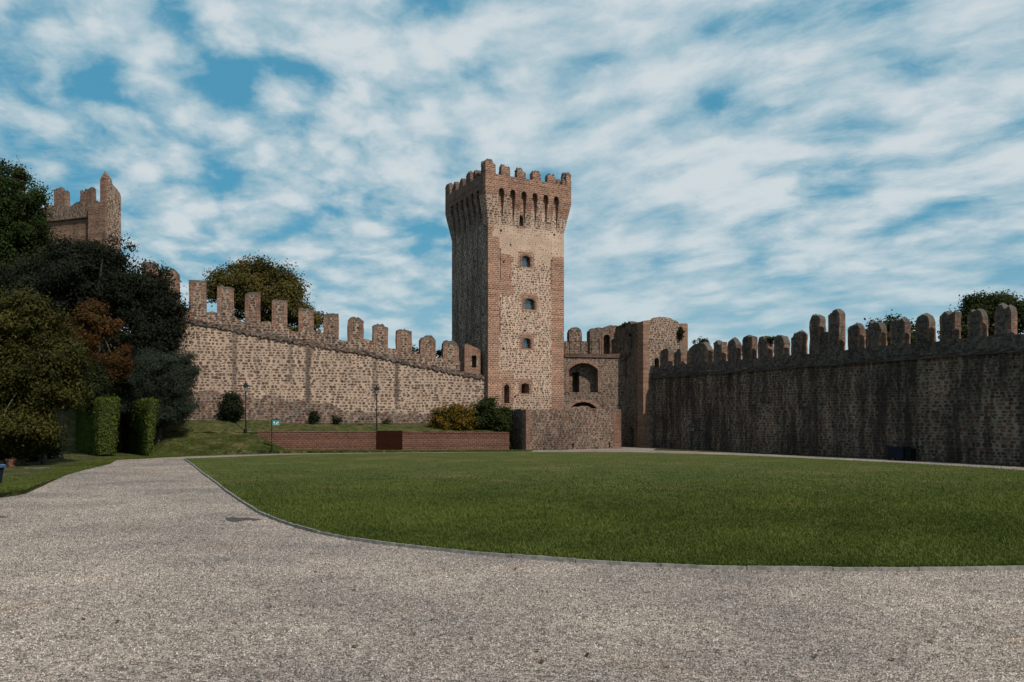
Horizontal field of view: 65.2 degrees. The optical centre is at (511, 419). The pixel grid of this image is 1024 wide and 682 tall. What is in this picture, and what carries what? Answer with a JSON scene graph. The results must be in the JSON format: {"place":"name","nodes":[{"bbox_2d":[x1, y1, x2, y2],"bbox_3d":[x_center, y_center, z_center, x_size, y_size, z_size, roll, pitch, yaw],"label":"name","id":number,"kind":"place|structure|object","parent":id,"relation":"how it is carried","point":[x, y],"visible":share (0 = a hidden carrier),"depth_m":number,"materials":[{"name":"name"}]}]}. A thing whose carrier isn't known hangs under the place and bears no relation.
{"place":"outdoors","nodes":[
{"label":"outdoors","id":0,"kind":"place"},
{"bbox_2d":[0,432,527,496],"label":"grass bank","id":1,"kind":"structure","parent":0,"point":[33,468],"depth_m":50.29,"materials":[{"name":"green plant"}]},
{"bbox_2d":[0,464,5,482],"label":"litter bin","id":2,"kind":"object","parent":1,"relation":"on","point":[2,466],"visible":0.83,"depth_m":27.11,"materials":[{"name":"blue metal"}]},
{"bbox_2d":[5,458,16,466],"bbox_3d":[-23.278,2.005,37.162,0.460,0.390,0.448,0,0,0],"label":"flower pot","id":3,"kind":"object","parent":1,"relation":"on","point":[10,462],"visible":0.97,"depth_m":37.02,"materials":[{"name":"ceramic"}]},
{"bbox_2d":[0,284,102,464],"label":"tree","id":4,"kind":"object","parent":1,"relation":"on","point":[42,358],"visible":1,"depth_m":37.61,"materials":[{"name":"green plant"}]},
{"bbox_2d":[47,425,71,458],"bbox_3d":[-26.191,1.246,44.604,3.012,2.726,2.808,0,0,-44],"label":"shrub","id":5,"kind":"object","parent":1,"relation":"on","point":[57,452],"visible":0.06,"depth_m":44.58,"materials":[{"name":"green plant"}]},
{"bbox_2d":[60,406,63,458],"bbox_3d":[-24.971,0.572,44.400,0.434,3.560,0.434,0,0,-42],"label":"street lamp","id":6,"kind":"object","parent":1,"relation":"on","point":[61,457],"visible":0.4,"depth_m":44.37,"materials":[{"name":"metal"}]},
{"bbox_2d":[74,395,121,454],"bbox_3d":[-26.901,0.295,51.738,1.626,3.678,10.928,0,0,-35],"label":"hedge","id":7,"kind":"object","parent":1,"relation":"on","point":[96,431],"visible":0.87,"depth_m":47.84,"materials":[{"name":"green plant"}]},
{"bbox_2d":[120,397,159,455],"bbox_3d":[-23.915,0.378,51.150,1.214,3.587,9.865,0,0,-35],"label":"hedge","id":8,"kind":"object","parent":1,"relation":"on","point":[138,429],"visible":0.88,"depth_m":48.68,"materials":[{"name":"green plant"}]},
{"bbox_2d":[116,345,207,443],"bbox_3d":[-22.608,-1.656,50.929,6.473,6.481,4.409,0,0,0],"label":"olive tree","id":9,"kind":"object","parent":1,"relation":"on","point":[166,381],"visible":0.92,"depth_m":50.33,"materials":[{"name":"green plant"}]},
{"bbox_2d":[271,419,279,449],"bbox_3d":[-15.268,0.954,51.633,0.610,1.990,0.140,0,0,-8],"label":"sign","id":10,"kind":"object","parent":1,"relation":"on","point":[275,422],"visible":1,"depth_m":51.60,"materials":[{"name":"metal"}]},
{"bbox_2d":[8,339,566,453],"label":"terrace ground","id":11,"kind":"structure","parent":0,"point":[222,426],"depth_m":55.69,"materials":[{"name":"green plant"}]},
{"bbox_2d":[0,157,70,297],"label":"pine tree","id":12,"kind":"object","parent":11,"relation":"on","point":[23,217],"visible":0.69,"depth_m":57.10,"materials":[{"name":"green plant"}]},
{"bbox_2d":[15,166,120,344],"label":"keep","id":13,"kind":"structure","parent":11,"relation":"on","point":[88,214],"depth_m":77.25,"materials":[{"name":"stone"}]},
{"bbox_2d":[75,362,124,413],"bbox_3d":[-25.646,-1.924,49.141,3.310,3.294,3.184,0,0,0],"label":"shrub","id":14,"kind":"object","parent":11,"relation":"on","point":[101,388],"visible":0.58,"depth_m":48.56,"materials":[{"name":"green plant"}]},
{"bbox_2d":[216,391,248,421],"bbox_3d":[-19.307,-0.778,55.224,2.282,2.487,2.110,0,0,0],"label":"shrub","id":15,"kind":"object","parent":11,"relation":"on","point":[232,408],"visible":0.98,"depth_m":54.91,"materials":[{"name":"green plant"}]},
{"bbox_2d":[242,382,248,432],"bbox_3d":[-17.705,-0.819,53.200,0.434,3.385,0.434,0,0,-42],"label":"street lamp","id":16,"kind":"object","parent":11,"relation":"on","point":[245,385],"visible":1,"depth_m":53.15,"materials":[{"name":"metal"}]},
{"bbox_2d":[307,410,320,424],"bbox_3d":[-14.053,-0.074,56.936,1.108,1.379,0.926,0,0,0],"label":"shrub","id":17,"kind":"object","parent":11,"relation":"on","point":[314,417],"visible":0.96,"depth_m":56.75,"materials":[{"name":"green plant"}]},
{"bbox_2d":[330,414,341,424],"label":"shrub","id":18,"kind":"object","parent":11,"relation":"on","point":[335,419],"visible":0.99,"depth_m":57.21,"materials":[{"name":"green plant"}]},
{"bbox_2d":[374,385,379,429],"bbox_3d":[-9.444,-0.706,55.813,0.434,3.410,0.434,0,0,-42],"label":"street lamp","id":19,"kind":"object","parent":11,"relation":"on","point":[376,389],"visible":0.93,"depth_m":55.77,"materials":[{"name":"metal"}]},
{"bbox_2d":[382,418,392,423],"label":"shrub","id":20,"kind":"object","parent":11,"relation":"on","point":[385,421],"visible":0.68,"depth_m":58.30,"materials":[{"name":"green plant"}]},
{"bbox_2d":[422,401,479,431],"bbox_3d":[-4.330,-0.123,57.978,4.320,2.886,3.282,0,0,0],"label":"shrub","id":21,"kind":"object","parent":11,"relation":"on","point":[453,416],"visible":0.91,"depth_m":57.31,"materials":[{"name":"yellow plant"}]},
{"bbox_2d":[467,393,517,431],"bbox_3d":[-1.598,-0.318,58.246,4.068,3.237,2.940,0,0,0],"label":"shrub","id":22,"kind":"object","parent":11,"relation":"on","point":[487,413],"visible":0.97,"depth_m":57.77,"materials":[{"name":"green plant"}]},
{"bbox_2d":[0,447,1023,681],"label":"gravel court","id":23,"kind":"object","parent":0,"point":[487,673],"depth_m":9.04,"materials":[{"name":"grey gravel"}]},
{"bbox_2d":[0,229,197,451],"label":"evergreen tree","id":24,"kind":"object","parent":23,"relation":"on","point":[67,273],"visible":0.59,"depth_m":53.34,"materials":[{"name":"green plant"}]},
{"bbox_2d":[61,297,138,454],"bbox_3d":[-25.557,-2.553,49.521,5.160,10.071,3.522,0,0,0],"label":"autumn tree","id":25,"kind":"object","parent":23,"relation":"on","point":[95,327],"visible":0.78,"depth_m":49.03,"materials":[{"name":"brown plant"}]},
{"bbox_2d":[226,517,261,521],"bbox_3d":[-6.028,2.194,17.652,0.965,0.001,0.631,0,0,43],"label":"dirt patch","id":26,"kind":"object","parent":23,"relation":"on","point":[233,519],"visible":1,"depth_m":17.59,"materials":[{"name":"grey gravel"}]},
{"bbox_2d":[202,250,327,332],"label":"plane tree","id":27,"kind":"object","parent":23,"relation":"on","point":[259,275],"visible":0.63,"depth_m":72.63,"materials":[{"name":"green plant"}]},
{"bbox_2d":[111,261,485,451],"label":"curtain wall","id":28,"kind":"structure","parent":23,"relation":"on","point":[281,370],"depth_m":57.67,"materials":[{"name":"beige stone"}]},
{"bbox_2d":[257,431,508,449],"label":"retaining wall","id":29,"kind":"structure","parent":23,"relation":"on","point":[326,440],"depth_m":55.02,"materials":[{"name":"red brick"}]},
{"bbox_2d":[376,431,401,449],"bbox_3d":[-8.472,1.470,55.260,1.777,1.420,0.070,0,0,-14],"label":"steel plate","id":30,"kind":"object","parent":29,"relation":"attached to","point":[388,440],"visible":0.82,"depth_m":55.22,"materials":[{"name":"brown metal"}]},
{"bbox_2d":[412,344,441,357],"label":"tree","id":31,"kind":"object","parent":23,"relation":"on","point":[439,352],"visible":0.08,"depth_m":69.98,"materials":[{"name":"green plant"}]},
{"bbox_2d":[445,159,570,422],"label":"tower","id":32,"kind":"structure","parent":23,"relation":"on","point":[506,230],"depth_m":62.74,"materials":[{"name":"stone"}]},
{"bbox_2d":[522,257,527,266],"bbox_3d":[0.955,-12.390,62.839,0.698,0.816,0.020,0,0,-28],"label":"window","id":33,"kind":"structure","parent":32,"relation":"in","point":[524,259],"depth_m":62.89,"materials":[{"name":"blue glass"}]},
{"bbox_2d":[523,339,528,347],"bbox_3d":[1.008,-5.981,62.869,0.654,0.776,0.080,0,0,-28],"label":"window","id":34,"kind":"structure","parent":32,"relation":"in","point":[525,341],"depth_m":62.89,"materials":[{"name":"blue glass"}]},
{"bbox_2d":[525,299,532,309],"bbox_3d":[1.236,-9.053,62.991,0.850,0.828,0.080,0,0,-28],"label":"window","id":35,"kind":"structure","parent":32,"relation":"in","point":[528,303],"depth_m":63.01,"materials":[{"name":"blue glass"}]},
{"bbox_2d":[0,458,1023,681],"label":"gravel stones","id":36,"kind":"object","parent":23,"relation":"on","point":[287,567],"visible":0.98,"depth_m":9.62,"materials":[{"name":"grey gravel"}]},
{"bbox_2d":[45,464,979,661],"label":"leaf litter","id":37,"kind":"object","parent":23,"relation":"on","point":[586,654],"visible":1,"depth_m":8.19,"materials":[{"name":"brown plant"}]},
{"bbox_2d":[507,406,620,449],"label":"enclosure wall","id":38,"kind":"structure","parent":23,"relation":"on","point":[584,427],"depth_m":59.05,"materials":[{"name":"beige stone"}]},
{"bbox_2d":[564,325,623,446],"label":"curtain wall","id":39,"kind":"structure","parent":23,"relation":"on","point":[593,378],"depth_m":65.08,"materials":[{"name":"stone"}]},
{"bbox_2d":[565,341,599,353],"bbox_3d":[5.687,-5.752,64.750,2.941,1.201,0.055,0,0,-11],"label":"railing","id":40,"kind":"object","parent":39,"relation":"on","point":[582,341],"visible":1,"depth_m":64.70,"materials":[{"name":"paint"}]},
{"bbox_2d":[184,458,1023,571],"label":"kerb","id":41,"kind":"structure","parent":23,"relation":"on","point":[786,568],"depth_m":12.02,"materials":[{"name":"stone"}]},
{"bbox_2d":[614,317,687,447],"bbox_3d":[11.123,-2.862,66.017,4.720,10.725,4.674,0,0,-28],"label":"gatehouse","id":42,"kind":"object","parent":23,"relation":"on","point":[639,346],"visible":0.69,"depth_m":63.85,"materials":[{"name":"brown stone"}]},
{"bbox_2d":[676,326,685,340],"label":"ivy","id":43,"kind":"object","parent":42,"relation":"attached to","point":[680,331],"visible":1,"depth_m":64.44,"materials":[{"name":"green plant"}]},
{"bbox_2d":[650,303,1023,464],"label":"curtain wall","id":44,"kind":"structure","parent":23,"relation":"on","point":[951,395],"depth_m":46.53,"materials":[{"name":"grey stone"}]},
{"bbox_2d":[692,336,709,343],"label":"wall weed","id":45,"kind":"object","parent":44,"relation":"on","point":[700,340],"depth_m":58.56,"materials":[{"name":"green plant"}]},
{"bbox_2d":[765,335,775,343],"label":"wall weed","id":46,"kind":"object","parent":44,"relation":"on","point":[770,339],"depth_m":52.61,"materials":[{"name":"green plant"}]},
{"bbox_2d":[864,309,915,345],"bbox_3d":[28.842,-2.885,60.039,6.182,10.791,3.627,0,0,0],"label":"tree","id":47,"kind":"object","parent":23,"relation":"on","point":[888,320],"visible":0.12,"depth_m":59.49,"materials":[{"name":"green plant"}]},
{"bbox_2d":[887,446,910,460],"bbox_3d":[20.943,1.830,43.339,0.660,0.740,0.988,0,0,-28],"label":"storage box","id":48,"kind":"object","parent":23,"relation":"on","point":[894,452],"visible":0.81,"depth_m":43.17,"materials":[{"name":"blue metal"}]},
{"bbox_2d":[905,448,916,460],"bbox_3d":[21.303,1.855,42.757,0.550,0.650,0.317,0,0,-28],"label":"storage box","id":49,"kind":"object","parent":23,"relation":"on","point":[910,454],"visible":1,"depth_m":42.65,"materials":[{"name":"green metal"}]},
{"bbox_2d":[937,288,1023,338],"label":"tree","id":50,"kind":"object","parent":23,"relation":"on","point":[989,303],"visible":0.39,"depth_m":57.11,"materials":[{"name":"green plant"}]},
{"bbox_2d":[0,0,1023,360],"label":"sky","id":51,"kind":"structure","parent":0,"point":[739,169],"materials":[{"name":"blue"}]},
{"bbox_2d":[0,433,1023,566],"bbox_3d":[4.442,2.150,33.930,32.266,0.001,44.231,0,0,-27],"label":"lawn","id":52,"kind":"structure","parent":0,"point":[468,458],"depth_m":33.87,"materials":[{"name":"green plant"}]},
{"bbox_2d":[654,447,1023,465],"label":"verge","id":53,"kind":"structure","parent":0,"point":[658,448],"depth_m":52.96,"materials":[{"name":"green plant"}]},
{"bbox_2d":[689,422,694,449],"bbox_3d":[12.724,1.250,56.500,0.434,2.139,0.434,0,0,-42],"label":"street lamp","id":54,"kind":"object","parent":53,"relation":"on","point":[692,426],"visible":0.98,"depth_m":56.45,"materials":[{"name":"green metal"}]}
]}

